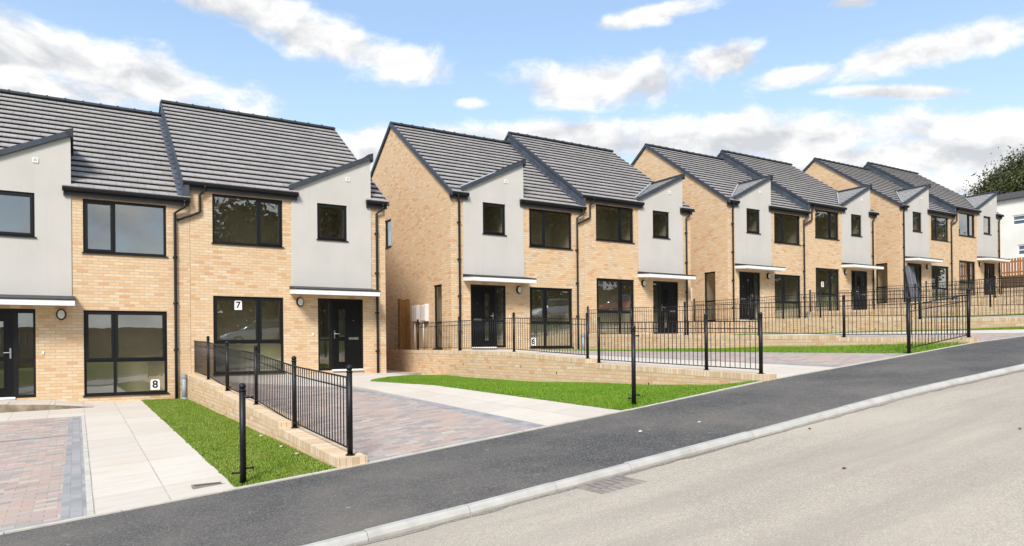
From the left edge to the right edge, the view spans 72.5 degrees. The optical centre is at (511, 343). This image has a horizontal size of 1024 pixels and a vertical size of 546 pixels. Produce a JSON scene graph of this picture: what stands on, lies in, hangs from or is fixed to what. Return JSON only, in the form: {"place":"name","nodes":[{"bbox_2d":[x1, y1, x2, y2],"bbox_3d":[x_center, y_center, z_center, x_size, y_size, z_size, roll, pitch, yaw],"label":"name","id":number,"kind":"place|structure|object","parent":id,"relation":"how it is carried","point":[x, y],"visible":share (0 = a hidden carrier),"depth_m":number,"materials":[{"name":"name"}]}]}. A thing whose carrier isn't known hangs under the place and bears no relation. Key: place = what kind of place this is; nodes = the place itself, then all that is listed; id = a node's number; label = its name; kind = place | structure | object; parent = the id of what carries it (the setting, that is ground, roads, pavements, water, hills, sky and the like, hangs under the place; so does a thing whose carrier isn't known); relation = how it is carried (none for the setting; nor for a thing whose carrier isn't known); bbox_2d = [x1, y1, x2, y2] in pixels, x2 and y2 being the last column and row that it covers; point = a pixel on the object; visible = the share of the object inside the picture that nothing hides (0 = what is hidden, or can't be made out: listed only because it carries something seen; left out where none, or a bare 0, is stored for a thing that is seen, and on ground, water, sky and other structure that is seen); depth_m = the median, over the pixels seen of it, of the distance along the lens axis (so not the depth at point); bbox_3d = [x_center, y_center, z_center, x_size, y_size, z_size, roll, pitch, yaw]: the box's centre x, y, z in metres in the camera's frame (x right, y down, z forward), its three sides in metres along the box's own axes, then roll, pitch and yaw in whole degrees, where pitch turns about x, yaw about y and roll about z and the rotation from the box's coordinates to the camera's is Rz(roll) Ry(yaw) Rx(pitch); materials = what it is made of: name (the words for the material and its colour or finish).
{"place":"outdoors","nodes":[
{"label":"outdoors","id":0,"kind":"place"},
{"bbox_2d":[0,417,68,530],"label":"drive","id":1,"kind":"structure","parent":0,"point":[31,479],"depth_m":8.86,"materials":[{"name":"red brick"}]},
{"bbox_2d":[60,416,86,520],"bbox_3d":[-6.495,1.626,10.370,0.215,0.327,9.200,-1,0,-32],"label":"drive edging","id":2,"kind":"object","parent":1,"relation":"on","point":[74,504],"visible":0.93,"depth_m":8.38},
{"bbox_2d":[81,415,93,514],"bbox_3d":[-6.394,1.609,10.463,0.055,0.311,9.250,-1,0,-32],"label":"edging strip","id":3,"kind":"object","parent":2,"relation":"attached to","point":[89,501],"visible":0.71,"depth_m":8.45,"materials":[{"name":"concrete"}]},
{"bbox_2d":[0,408,83,421],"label":"path","id":4,"kind":"structure","parent":0,"point":[24,415],"depth_m":14.64,"materials":[{"name":"concrete"}]},
{"bbox_2d":[0,404,88,412],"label":"apron edge","id":5,"kind":"object","parent":4,"relation":"on","point":[6,408],"visible":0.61,"depth_m":15.25,"materials":[{"name":"concrete"}]},
{"bbox_2d":[0,399,93,406],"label":"apron","id":6,"kind":"object","parent":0,"point":[42,402],"visible":0.48,"depth_m":15.98,"materials":[{"name":"concrete"}]},
{"bbox_2d":[84,400,234,513],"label":"path","id":7,"kind":"structure","parent":0,"point":[140,452],"depth_m":9.08,"materials":[{"name":"concrete"}]},
{"bbox_2d":[191,482,224,488],"bbox_3d":[-3.231,1.518,7.457,0.340,0.033,0.140,-1,0,-32],"label":"utility cover","id":8,"kind":"object","parent":7,"relation":"on","point":[196,486],"visible":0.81,"depth_m":7.42,"materials":[{"name":"grey metal"}]},
{"bbox_2d":[141,398,335,486],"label":"lawn","id":9,"kind":"structure","parent":0,"point":[239,454],"depth_m":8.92,"materials":[{"name":"plant"}]},
{"bbox_2d":[181,374,186,398],"bbox_3d":[-8.542,1.178,18.191,0.144,0.735,0.148,-1,0,-32],"label":"standpipe","id":10,"kind":"object","parent":9,"relation":"on","point":[184,387],"visible":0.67,"depth_m":18.14,"materials":[{"name":"grey plastic"}]},
{"bbox_2d":[231,383,253,484],"bbox_3d":[-2.848,0.976,7.382,0.103,1.116,0.217,-1,0,79],"label":"gate post","id":11,"kind":"object","parent":9,"relation":"on","point":[242,418],"visible":0.87,"depth_m":7.36,"materials":[{"name":"black metal"}]},
{"bbox_2d":[212,374,336,386],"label":"path","id":12,"kind":"structure","parent":0,"point":[240,379],"depth_m":17.50,"materials":[{"name":"concrete"}]},
{"bbox_2d":[239,383,528,459],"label":"drive","id":13,"kind":"structure","parent":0,"point":[384,426],"depth_m":10.24,"materials":[{"name":"brick"}]},
{"bbox_2d":[335,387,545,427],"bbox_3d":[-1.754,1.110,12.546,0.332,0.320,7.872,-1,0,-34],"label":"drive edging","id":14,"kind":"object","parent":13,"relation":"on","point":[498,418],"visible":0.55,"depth_m":11.06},
{"bbox_2d":[368,428,530,461],"bbox_3d":[-0.716,1.305,8.618,2.320,0.349,0.105,-1,0,-32],"label":"drive edging","id":15,"kind":"object","parent":13,"relation":"on","point":[445,445],"visible":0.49,"depth_m":8.57,"materials":[{"name":"grey concrete"}]},
{"bbox_2d":[352,369,428,377],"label":"path","id":16,"kind":"structure","parent":0,"point":[388,373],"depth_m":20.29,"materials":[{"name":"concrete"}]},
{"bbox_2d":[289,373,619,424],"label":"path","id":17,"kind":"structure","parent":0,"point":[540,411],"depth_m":11.99,"materials":[{"name":"concrete"}]},
{"bbox_2d":[0,336,1023,545],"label":"pavement","id":18,"kind":"structure","parent":0,"point":[301,511],"depth_m":7.34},
{"bbox_2d":[0,335,1023,534],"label":"edging","id":19,"kind":"object","parent":18,"relation":"on","point":[174,500],"visible":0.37,"depth_m":8.07,"materials":[{"name":"concrete"}]},
{"bbox_2d":[0,0,1023,195],"label":"sky","id":20,"kind":"structure","parent":0,"point":[932,89],"materials":[{"name":"blue"}]},
{"bbox_2d":[370,374,757,409],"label":"lawn","id":21,"kind":"structure","parent":0,"point":[595,397],"depth_m":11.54,"materials":[{"name":"plant"}]},
{"bbox_2d":[628,325,639,404],"bbox_3d":[1.800,0.356,10.334,0.103,1.246,0.217,-1,0,79],"label":"gate post","id":22,"kind":"object","parent":21,"relation":"on","point":[633,361],"visible":0.93,"depth_m":10.31,"materials":[{"name":"black metal"}]},
{"bbox_2d":[462,350,834,377],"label":"path","id":23,"kind":"structure","parent":0,"point":[782,370],"depth_m":14.03,"materials":[{"name":"concrete"}]},
{"bbox_2d":[360,371,1023,545],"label":"road","id":24,"kind":"structure","parent":0,"point":[944,467],"depth_m":5.66,"materials":[{"name":"grey asphalt"}]},
{"bbox_2d":[574,475,647,493],"bbox_3d":[0.933,1.323,6.466,0.540,0.083,0.480,-1,0,-32],"label":"drain grate","id":25,"kind":"object","parent":24,"relation":"on","point":[598,486],"visible":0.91,"depth_m":6.49,"materials":[{"name":"metal"}]},
{"bbox_2d":[302,364,1023,545],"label":"kerb","id":26,"kind":"structure","parent":24,"relation":"on","point":[396,527],"depth_m":6.84,"materials":[{"name":"concrete"}]},
{"bbox_2d":[550,351,905,365],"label":"drive","id":27,"kind":"structure","parent":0,"point":[839,359],"depth_m":14.87,"materials":[{"name":"grey concrete"}]},
{"bbox_2d":[539,352,840,366],"bbox_3d":[3.333,0.405,16.670,0.210,0.354,9.733,-1,0,-32],"label":"drive edging","id":28,"kind":"object","parent":27,"relation":"on","point":[727,361],"visible":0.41,"depth_m":14.49,"materials":[{"name":"grey concrete"}]},
{"bbox_2d":[648,351,910,353],"bbox_3d":[5.165,0.283,17.743,0.105,0.156,9.853,-1,0,-32],"label":"drive edging","id":29,"kind":"object","parent":27,"relation":"on","point":[791,352],"visible":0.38,"depth_m":14.53,"materials":[{"name":"grey concrete"}]},
{"bbox_2d":[548,341,967,352],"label":"lawn","id":30,"kind":"structure","parent":0,"point":[852,352],"depth_m":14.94,"materials":[{"name":"green plant"}]},
{"bbox_2d":[905,297,911,352],"bbox_3d":[7.776,-0.338,13.686,0.217,1.156,0.103,-1,0,-11],"label":"gate post","id":31,"kind":"object","parent":30,"relation":"on","point":[909,344],"visible":0.88,"depth_m":13.66,"materials":[{"name":"black metal"}]},
{"bbox_2d":[733,326,1023,334],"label":"grass","id":32,"kind":"structure","parent":0,"point":[1018,327],"depth_m":19.77,"materials":[{"name":"green plant"}]},
{"bbox_2d":[766,329,1023,334],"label":"path","id":33,"kind":"structure","parent":0,"point":[995,331],"depth_m":18.38,"materials":[{"name":"concrete"}]},
{"bbox_2d":[846,334,1023,340],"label":"drive","id":34,"kind":"structure","parent":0,"point":[987,336],"depth_m":16.62,"materials":[{"name":"grey concrete"}]},
{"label":"rear ground","id":35,"kind":"structure","parent":0,"visible":0},
{"bbox_2d":[863,162,1009,295],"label":"brick house","id":36,"kind":"structure","parent":35,"relation":"on","point":[977,248],"depth_m":41.33,"materials":[{"name":"beige brick"}]},
{"bbox_2d":[959,260,974,295],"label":"window","id":37,"kind":"structure","parent":36,"relation":"in","point":[966,268],"depth_m":41.02,"materials":[{"name":"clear glass"}]},
{"bbox_2d":[959,212,975,237],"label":"window","id":38,"kind":"structure","parent":36,"relation":"in","point":[966,221],"depth_m":41.13,"materials":[{"name":"clear glass"}]},
{"bbox_2d":[987,264,993,294],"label":"door","id":39,"kind":"structure","parent":36,"relation":"in","point":[991,267],"depth_m":41.64,"materials":[{"name":"metal"}]},
{"bbox_3d":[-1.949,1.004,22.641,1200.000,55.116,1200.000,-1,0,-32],"label":"ground","id":40,"kind":"structure","parent":0,"visible":0},
{"bbox_2d":[0,89,190,401],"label":"brick house","id":41,"kind":"structure","parent":40,"relation":"on","point":[94,285],"depth_m":17.75,"materials":[{"name":"beige brick"}]},
{"bbox_2d":[0,321,3,387],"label":"window","id":42,"kind":"structure","parent":41,"relation":"in","point":[1,322],"depth_m":16.73,"materials":[{"name":"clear glass"}]},
{"bbox_2d":[0,311,13,396],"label":"door","id":43,"kind":"structure","parent":41,"relation":"in","point":[5,316],"depth_m":16.36,"materials":[{"name":"black metal"}]},
{"bbox_2d":[0,190,35,237],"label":"window","id":44,"kind":"structure","parent":41,"relation":"in","point":[17,209],"depth_m":17.79,"materials":[{"name":"clear glass"}]},
{"bbox_2d":[82,199,167,257],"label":"window","id":45,"kind":"structure","parent":41,"relation":"in","point":[109,227],"depth_m":18.99,"materials":[{"name":"clear glass"}]},
{"bbox_2d":[83,310,168,396],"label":"window","id":46,"kind":"structure","parent":41,"relation":"in","point":[124,351],"depth_m":18.40,"materials":[{"name":"clear glass"}]},
{"bbox_2d":[153,99,388,376],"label":"brick house","id":47,"kind":"structure","parent":40,"relation":"on","point":[287,250],"depth_m":20.43,"materials":[{"name":"beige brick"}]},
{"bbox_2d":[211,194,283,247],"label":"window","id":48,"kind":"structure","parent":47,"relation":"in","point":[236,220],"depth_m":20.59,"materials":[{"name":"clear glass"}]},
{"bbox_2d":[213,296,285,374],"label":"window","id":49,"kind":"structure","parent":47,"relation":"in","point":[259,322],"depth_m":20.07,"materials":[{"name":"clear glass"}]},
{"bbox_2d":[316,203,348,241],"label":"window","id":50,"kind":"structure","parent":47,"relation":"in","point":[331,219],"depth_m":21.71,"materials":[{"name":"clear glass"}]},
{"bbox_2d":[322,302,344,370],"bbox_3d":[-5.105,-0.256,21.714,1.488,2.373,0.837,-1,0,-32],"label":"window","id":51,"kind":"structure","parent":47,"relation":"in","point":[325,317],"depth_m":21.19,"materials":[{"name":"clear glass"}]},
{"bbox_2d":[332,301,361,368],"bbox_3d":[-4.893,-0.252,20.711,0.880,2.013,0.126,-1,0,-32],"label":"door","id":52,"kind":"structure","parent":47,"relation":"in","point":[352,309],"depth_m":20.75,"materials":[{"name":"black wood"}]},
{"bbox_2d":[187,374,367,467],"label":"garden wall","id":53,"kind":"structure","parent":40,"relation":"on","point":[213,395],"depth_m":10.70,"materials":[{"name":"brick"}]},
{"bbox_2d":[194,336,354,455],"bbox_3d":[-5.145,0.529,13.248,0.110,1.582,12.530,-1,0,-32],"label":"metal railing","id":54,"kind":"object","parent":53,"relation":"on","point":[230,379],"visible":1,"depth_m":10.65,"materials":[{"name":"black metal"}]},
{"bbox_2d":[370,121,586,349],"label":"brick house","id":55,"kind":"structure","parent":40,"relation":"on","point":[476,230],"depth_m":24.58,"materials":[{"name":"beige brick"}]},
{"bbox_2d":[385,219,390,247],"bbox_3d":[-4.171,-4.276,27.603,1.635,1.280,0.860,-1,0,-32],"label":"window","id":56,"kind":"structure","parent":55,"relation":"in","point":[388,223],"depth_m":27.65,"materials":[{"name":"clear glass"}]},
{"bbox_2d":[412,305,419,349],"bbox_3d":[-3.416,-0.566,24.827,0.142,1.577,0.440,-1,0,-32],"label":"meter box","id":57,"kind":"object","parent":55,"relation":"attached to","point":[415,312],"visible":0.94,"depth_m":24.77,"materials":[{"name":"white plastic"}]},
{"bbox_2d":[420,304,428,349],"bbox_3d":[-3.035,-0.571,24.216,0.142,1.577,0.440,-1,0,-32],"label":"meter box","id":58,"kind":"object","parent":55,"relation":"attached to","point":[424,312],"visible":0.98,"depth_m":24.11,"materials":[{"name":"white plastic"}]},
{"bbox_2d":[434,284,442,348],"bbox_3d":[-1.833,-0.889,23.906,1.635,2.373,0.837,-1,0,-32],"label":"window","id":59,"kind":"structure","parent":55,"relation":"in","point":[438,288],"depth_m":23.96,"materials":[{"name":"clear glass"}]},
{"bbox_2d":[471,286,494,346],"bbox_3d":[-0.961,-0.891,23.317,0.880,2.013,0.126,-1,0,-32],"label":"door","id":60,"kind":"structure","parent":55,"relation":"in","point":[478,292],"depth_m":23.29,"materials":[{"name":"wood"}]},
{"bbox_2d":[482,202,506,235],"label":"window","id":61,"kind":"structure","parent":55,"relation":"in","point":[493,214],"depth_m":24.36,"materials":[{"name":"clear glass"}]},
{"bbox_2d":[529,208,572,249],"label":"window","id":62,"kind":"structure","parent":55,"relation":"in","point":[547,229],"depth_m":26.39,"materials":[{"name":"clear glass"}]},
{"bbox_2d":[530,287,573,347],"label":"window","id":63,"kind":"structure","parent":55,"relation":"in","point":[544,302],"depth_m":25.88,"materials":[{"name":"clear glass"}]},
{"bbox_2d":[386,350,776,384],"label":"garden wall","id":64,"kind":"structure","parent":40,"relation":"on","point":[523,366],"depth_m":16.88,"materials":[{"name":"brick"}]},
{"bbox_2d":[417,312,764,373],"bbox_3d":[0.503,-0.151,17.561,0.110,1.417,13.942,-1,0,-32],"label":"metal railing","id":65,"kind":"object","parent":64,"relation":"on","point":[760,328],"visible":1,"depth_m":15.29,"materials":[{"name":"black metal"}]},
{"bbox_2d":[630,143,810,320],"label":"brick house","id":66,"kind":"structure","parent":40,"relation":"on","point":[748,235],"depth_m":30.96,"materials":[{"name":"beige brick"}]},
{"bbox_2d":[705,272,715,320],"bbox_3d":[9.272,-2.027,30.802,1.635,2.373,0.837,-1,0,-32],"label":"window","id":67,"kind":"structure","parent":66,"relation":"in","point":[709,276],"depth_m":30.99,"materials":[{"name":"glass"}]},
{"bbox_2d":[739,273,752,319],"bbox_3d":[10.145,-2.028,30.211,0.880,2.013,0.126,-1,0,-32],"label":"door","id":68,"kind":"structure","parent":66,"relation":"in","point":[743,277],"depth_m":30.19,"materials":[{"name":"metal"}]},
{"bbox_2d":[746,208,759,233],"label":"window","id":69,"kind":"structure","parent":66,"relation":"in","point":[752,214],"depth_m":30.99,"materials":[{"name":"clear glass"}]},
{"bbox_2d":[774,213,799,244],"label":"window","id":70,"kind":"structure","parent":66,"relation":"in","point":[786,227],"depth_m":32.88,"materials":[{"name":"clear glass"}]},
{"bbox_2d":[775,274,799,318],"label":"window","id":71,"kind":"structure","parent":66,"relation":"in","point":[784,284],"depth_m":32.81,"materials":[{"name":"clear glass"}]},
{"bbox_2d":[585,334,979,349],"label":"garden wall","id":72,"kind":"structure","parent":40,"relation":"on","point":[791,340],"depth_m":19.23,"materials":[{"name":"brick"}]},
{"bbox_2d":[587,288,971,337],"bbox_3d":[6.175,-0.743,20.081,0.110,1.329,12.939,-1,0,-32],"label":"metal railing","id":73,"kind":"object","parent":72,"relation":"on","point":[758,307],"visible":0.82,"depth_m":18.02,"materials":[{"name":"black metal"}]},
{"bbox_2d":[910,294,968,347],"bbox_3d":[8.675,-0.463,14.162,1.997,1.124,0.031,-1,0,-28],"label":"railing panel","id":74,"kind":"object","parent":73,"relation":"attached to","point":[931,307],"visible":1,"depth_m":14.23,"materials":[{"name":"black paint"}]},
{"bbox_2d":[704,150,883,311],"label":"brick house","id":75,"kind":"structure","parent":40,"relation":"on","point":[841,240],"depth_m":34.47,"materials":[{"name":"beige brick"}]},
{"bbox_2d":[815,209,839,240],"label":"window","id":76,"kind":"structure","parent":75,"relation":"in","point":[826,222],"depth_m":34.53,"materials":[{"name":"clear glass"}]},
{"bbox_2d":[816,268,838,310],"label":"window","id":77,"kind":"structure","parent":75,"relation":"in","point":[830,278],"depth_m":34.22,"materials":[{"name":"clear glass"}]},
{"bbox_2d":[851,214,862,236],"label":"window","id":78,"kind":"structure","parent":75,"relation":"in","point":[855,219],"depth_m":34.94,"materials":[{"name":"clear glass"}]},
{"bbox_2d":[856,272,865,309],"bbox_3d":[17.363,-2.532,34.713,0.880,2.013,0.126,-1,0,-32],"label":"door","id":79,"kind":"structure","parent":75,"relation":"in","point":[862,275],"depth_m":34.75,"materials":[{"name":"metal"}]},
{"bbox_2d":[691,317,1023,334],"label":"garden wall","id":80,"kind":"structure","parent":40,"relation":"on","point":[816,325],"depth_m":24.02,"materials":[{"name":"brick"}]},
{"bbox_2d":[693,286,1023,320],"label":"metal railing","id":81,"kind":"object","parent":80,"relation":"on","point":[890,294],"visible":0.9,"depth_m":23.85,"materials":[{"name":"black metal"}]},
{"bbox_2d":[802,157,956,303],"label":"brick house","id":82,"kind":"structure","parent":40,"relation":"on","point":[914,227],"depth_m":37.79,"materials":[{"name":"beige brick"}]},
{"bbox_2d":[876,263,887,303],"bbox_3d":[20.418,-3.192,37.710,1.635,2.373,0.837,-1,0,-32],"label":"window","id":83,"kind":"structure","parent":82,"relation":"in","point":[880,273],"depth_m":37.97,"materials":[{"name":"glass"}]},
{"bbox_2d":[905,266,917,301],"bbox_3d":[21.016,-3.121,36.630,0.860,1.931,0.373,-1,0,-32],"label":"wrapped sheet","id":84,"kind":"object","parent":82,"relation":"attached to","point":[910,275],"visible":0.68,"depth_m":36.57,"materials":[{"name":"grey plastic"}]},
{"bbox_2d":[913,212,922,232],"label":"window","id":85,"kind":"structure","parent":82,"relation":"in","point":[916,216],"depth_m":37.84,"materials":[{"name":"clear glass"}]},
{"bbox_2d":[931,265,947,300],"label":"window","id":86,"kind":"structure","parent":82,"relation":"in","point":[939,274],"depth_m":39.49,"materials":[{"name":"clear glass"}]},
{"bbox_2d":[931,215,949,241],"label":"window","id":87,"kind":"structure","parent":82,"relation":"in","point":[939,225],"depth_m":39.56,"materials":[{"name":"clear glass"}]},
{"bbox_2d":[810,306,1022,317],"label":"garden wall","id":88,"kind":"structure","parent":40,"relation":"on","point":[990,310],"depth_m":28.16,"materials":[{"name":"brick"}]},
{"bbox_2d":[809,279,1023,311],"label":"metal railing","id":89,"kind":"object","parent":88,"relation":"on","point":[915,290],"visible":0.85,"depth_m":28.35,"materials":[{"name":"black metal"}]},
{"bbox_2d":[876,297,1023,308],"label":"garden wall","id":90,"kind":"structure","parent":40,"relation":"on","point":[998,302],"depth_m":32.67,"materials":[{"name":"brick"}]},
{"bbox_2d":[876,276,1023,302],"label":"metal railing","id":91,"kind":"object","parent":90,"relation":"on","point":[995,281],"visible":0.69,"depth_m":33.62,"materials":[{"name":"black metal"}]},
{"bbox_2d":[957,144,1023,195],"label":"broadleaf tree","id":92,"kind":"object","parent":40,"relation":"on","point":[1010,179],"visible":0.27,"depth_m":73.39,"materials":[{"name":"green plant"}]},
{"bbox_2d":[958,293,1023,299],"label":"garden wall","id":93,"kind":"structure","parent":40,"relation":"on","point":[1008,295],"depth_m":37.32,"materials":[{"name":"brick"}]},
{"bbox_2d":[997,190,1023,275],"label":"pale building","id":94,"kind":"structure","parent":40,"relation":"on","point":[1010,207],"depth_m":49.47,"materials":[{"name":"white paint"}]},
{"bbox_2d":[1012,214,1023,225],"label":"window","id":95,"kind":"structure","parent":94,"relation":"in","point":[1017,219],"depth_m":49.20,"materials":[{"name":"white plastic"}]},
{"bbox_2d":[1002,287,1022,293],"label":"garden wall","id":96,"kind":"structure","parent":40,"relation":"on","point":[1019,288],"depth_m":42.48,"materials":[{"name":"brick"}]},
{"bbox_2d":[1001,257,1023,288],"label":"picket fence","id":97,"kind":"object","parent":96,"relation":"on","point":[1020,273],"visible":0.24,"depth_m":42.61,"materials":[{"name":"brown wood"}]},
{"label":"rear ground","id":98,"kind":"structure","parent":0,"visible":0},
{"bbox_2d":[398,299,409,349],"bbox_3d":[-3.921,-0.521,25.371,0.408,2.200,0.161,-1,0,-32],"label":"timber screen","id":99,"kind":"object","parent":98,"relation":"on","point":[403,324],"visible":0.92,"depth_m":25.30,"materials":[{"name":"brown wood"}]},
{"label":"rear ground","id":100,"kind":"structure","parent":0,"visible":0},
{"bbox_2d":[499,131,695,334],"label":"brick house","id":101,"kind":"structure","parent":100,"relation":"on","point":[637,245],"depth_m":27.59,"materials":[{"name":"beige brick"}]},
{"bbox_2d":[595,204,634,243],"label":"window","id":102,"kind":"structure","parent":101,"relation":"in","point":[613,224],"depth_m":28.02,"materials":[{"name":"clear glass"}]},
{"bbox_2d":[596,278,633,333],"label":"window","id":103,"kind":"structure","parent":101,"relation":"in","point":[611,293],"depth_m":27.52,"materials":[{"name":"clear glass"}]},
{"bbox_2d":[653,284,666,332],"bbox_3d":[6.046,-1.399,28.826,1.488,2.373,0.837,-1,0,-32],"label":"window","id":104,"kind":"structure","parent":101,"relation":"in","point":[655,285],"depth_m":28.23,"materials":[{"name":"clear glass"}]},
{"bbox_2d":[653,211,669,238],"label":"window","id":105,"kind":"structure","parent":101,"relation":"in","point":[660,219],"depth_m":28.23,"materials":[{"name":"clear glass"}]},
{"bbox_2d":[661,283,676,333],"bbox_3d":[6.254,-1.395,27.823,0.880,2.013,0.126,-1,0,-32],"label":"door","id":106,"kind":"structure","parent":101,"relation":"in","point":[671,288],"depth_m":27.87,"materials":[{"name":"metal"}]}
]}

